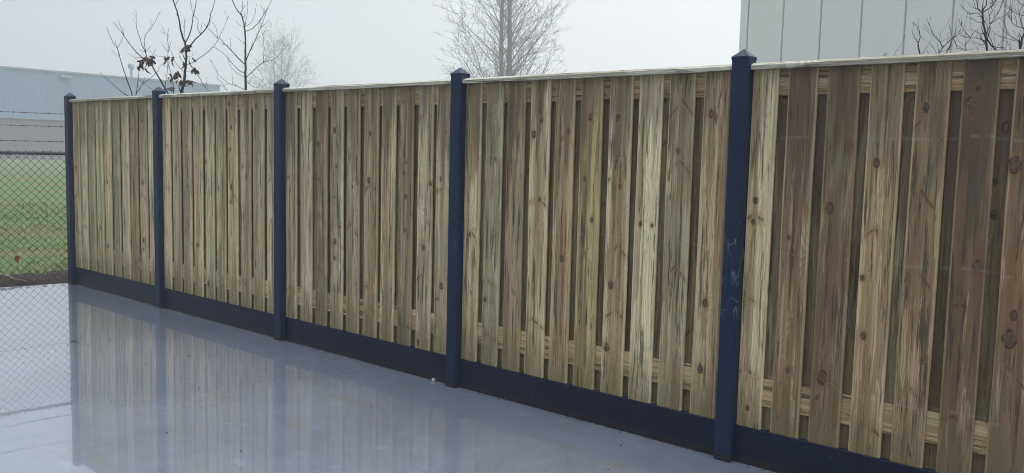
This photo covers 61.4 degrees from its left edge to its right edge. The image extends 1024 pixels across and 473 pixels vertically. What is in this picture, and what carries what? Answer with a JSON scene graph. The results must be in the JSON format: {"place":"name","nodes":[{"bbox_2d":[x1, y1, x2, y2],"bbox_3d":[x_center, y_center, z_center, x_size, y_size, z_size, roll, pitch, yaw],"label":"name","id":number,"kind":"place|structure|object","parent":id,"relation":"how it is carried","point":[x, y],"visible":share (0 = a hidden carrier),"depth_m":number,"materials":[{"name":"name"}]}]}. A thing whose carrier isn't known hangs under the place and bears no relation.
{"place":"outdoors","nodes":[
{"label":"outdoors","id":0,"kind":"place"},
{"bbox_2d":[0,0,740,90],"label":"sky","id":1,"kind":"structure","parent":0,"point":[349,41],"materials":[{"name":"white"}]},
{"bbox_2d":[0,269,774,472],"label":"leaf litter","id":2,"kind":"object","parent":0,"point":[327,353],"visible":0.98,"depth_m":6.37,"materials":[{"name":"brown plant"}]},
{"bbox_2d":[0,283,775,472],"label":"concrete pavement","id":3,"kind":"structure","parent":0,"point":[266,404],"depth_m":4.91,"materials":[{"name":"grey concrete"}]},
{"bbox_2d":[0,159,935,469],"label":"ground","id":4,"kind":"structure","parent":0,"point":[24,185],"depth_m":19.95,"materials":[{"name":"green plant"}]},
{"bbox_2d":[0,270,67,287],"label":"soil heap","id":5,"kind":"object","parent":4,"relation":"on","point":[59,280],"visible":0.29,"depth_m":9.40,"materials":[{"name":"brown soil"}]},
{"bbox_2d":[0,273,27,281],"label":"dead branch","id":6,"kind":"object","parent":5,"relation":"on","point":[10,277],"visible":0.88,"depth_m":9.18,"materials":[{"name":"grey wood"}]},
{"bbox_2d":[0,111,67,284],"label":"chain link fence","id":7,"kind":"object","parent":5,"relation":"on","point":[25,152],"visible":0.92,"depth_m":9.15,"materials":[{"name":"metal"}]},
{"bbox_2d":[0,202,104,276],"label":"grass","id":8,"kind":"structure","parent":4,"relation":"on","point":[35,229],"depth_m":14.37,"materials":[{"name":"green plant"}]},
{"bbox_2d":[0,64,221,159],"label":"factory hall","id":9,"kind":"structure","parent":4,"relation":"on","point":[39,92],"depth_m":79.20,"materials":[{"name":"grey metal"}]},
{"bbox_2d":[103,27,163,95],"bbox_3d":[-4.831,-1.139,11.055,0.803,3.025,0.177,0,6,-17],"label":"shrub","id":10,"kind":"object","parent":4,"relation":"on","point":[125,74],"visible":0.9,"depth_m":10.99,"materials":[{"name":"brown plant"}]},
{"bbox_2d":[113,11,168,93],"bbox_3d":[-5.021,-1.393,11.787,0.752,3.382,0.278,0,6,-14],"label":"young oak","id":11,"kind":"object","parent":4,"relation":"on","point":[149,62],"visible":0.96,"depth_m":11.68,"materials":[{"name":"brown plant"}]},
{"bbox_2d":[151,27,175,93],"bbox_3d":[-4.902,-1.343,12.249,0.292,3.202,0.324,2,5,10],"label":"young oak","id":12,"kind":"object","parent":4,"relation":"on","point":[171,89],"visible":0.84,"depth_m":12.18,"materials":[{"name":"brown plant"}]},
{"bbox_2d":[170,0,227,92],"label":"young oak","id":13,"kind":"object","parent":4,"relation":"on","point":[183,82],"visible":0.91,"depth_m":11.60,"materials":[{"name":"brown plant"}]},
{"bbox_2d":[204,0,284,89],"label":"young oak","id":14,"kind":"object","parent":4,"relation":"on","point":[245,76],"visible":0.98,"depth_m":12.82,"materials":[{"name":"brown plant"}]},
{"bbox_2d":[238,16,321,88],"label":"alder tree","id":15,"kind":"object","parent":4,"relation":"on","point":[281,64],"visible":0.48,"depth_m":142.28,"materials":[{"name":"grey plant"}]},
{"bbox_2d":[434,0,573,77],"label":"alder tree","id":16,"kind":"object","parent":4,"relation":"on","point":[502,61],"visible":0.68,"depth_m":73.55,"materials":[{"name":"grey plant"}]},
{"bbox_2d":[64,49,1023,472],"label":"garden fence","id":17,"kind":"object","parent":4,"relation":"on","point":[744,251],"visible":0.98,"depth_m":4.61,"materials":[{"name":"brown wood"}]},
{"bbox_2d":[739,0,1023,62],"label":"panel building","id":18,"kind":"structure","parent":4,"relation":"on","point":[783,30],"depth_m":21.22,"materials":[{"name":"grey metal"}]},
{"bbox_2d":[883,17,1010,55],"bbox_3d":[3.481,-0.479,7.245,1.022,2.849,0.839,0,6,-15],"label":"shrub","id":19,"kind":"object","parent":4,"relation":"on","point":[952,39],"visible":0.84,"depth_m":7.35,"materials":[{"name":"brown plant"}]},
{"bbox_2d":[957,0,1015,50],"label":"thorn tree","id":20,"kind":"object","parent":4,"relation":"on","point":[986,40],"visible":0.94,"depth_m":7.44,"materials":[{"name":"brown plant"}]},
{"bbox_2d":[992,0,1023,48],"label":"thorn tree","id":21,"kind":"object","parent":4,"relation":"on","point":[1020,43],"visible":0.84,"depth_m":6.90,"materials":[{"name":"brown plant"}]}
]}

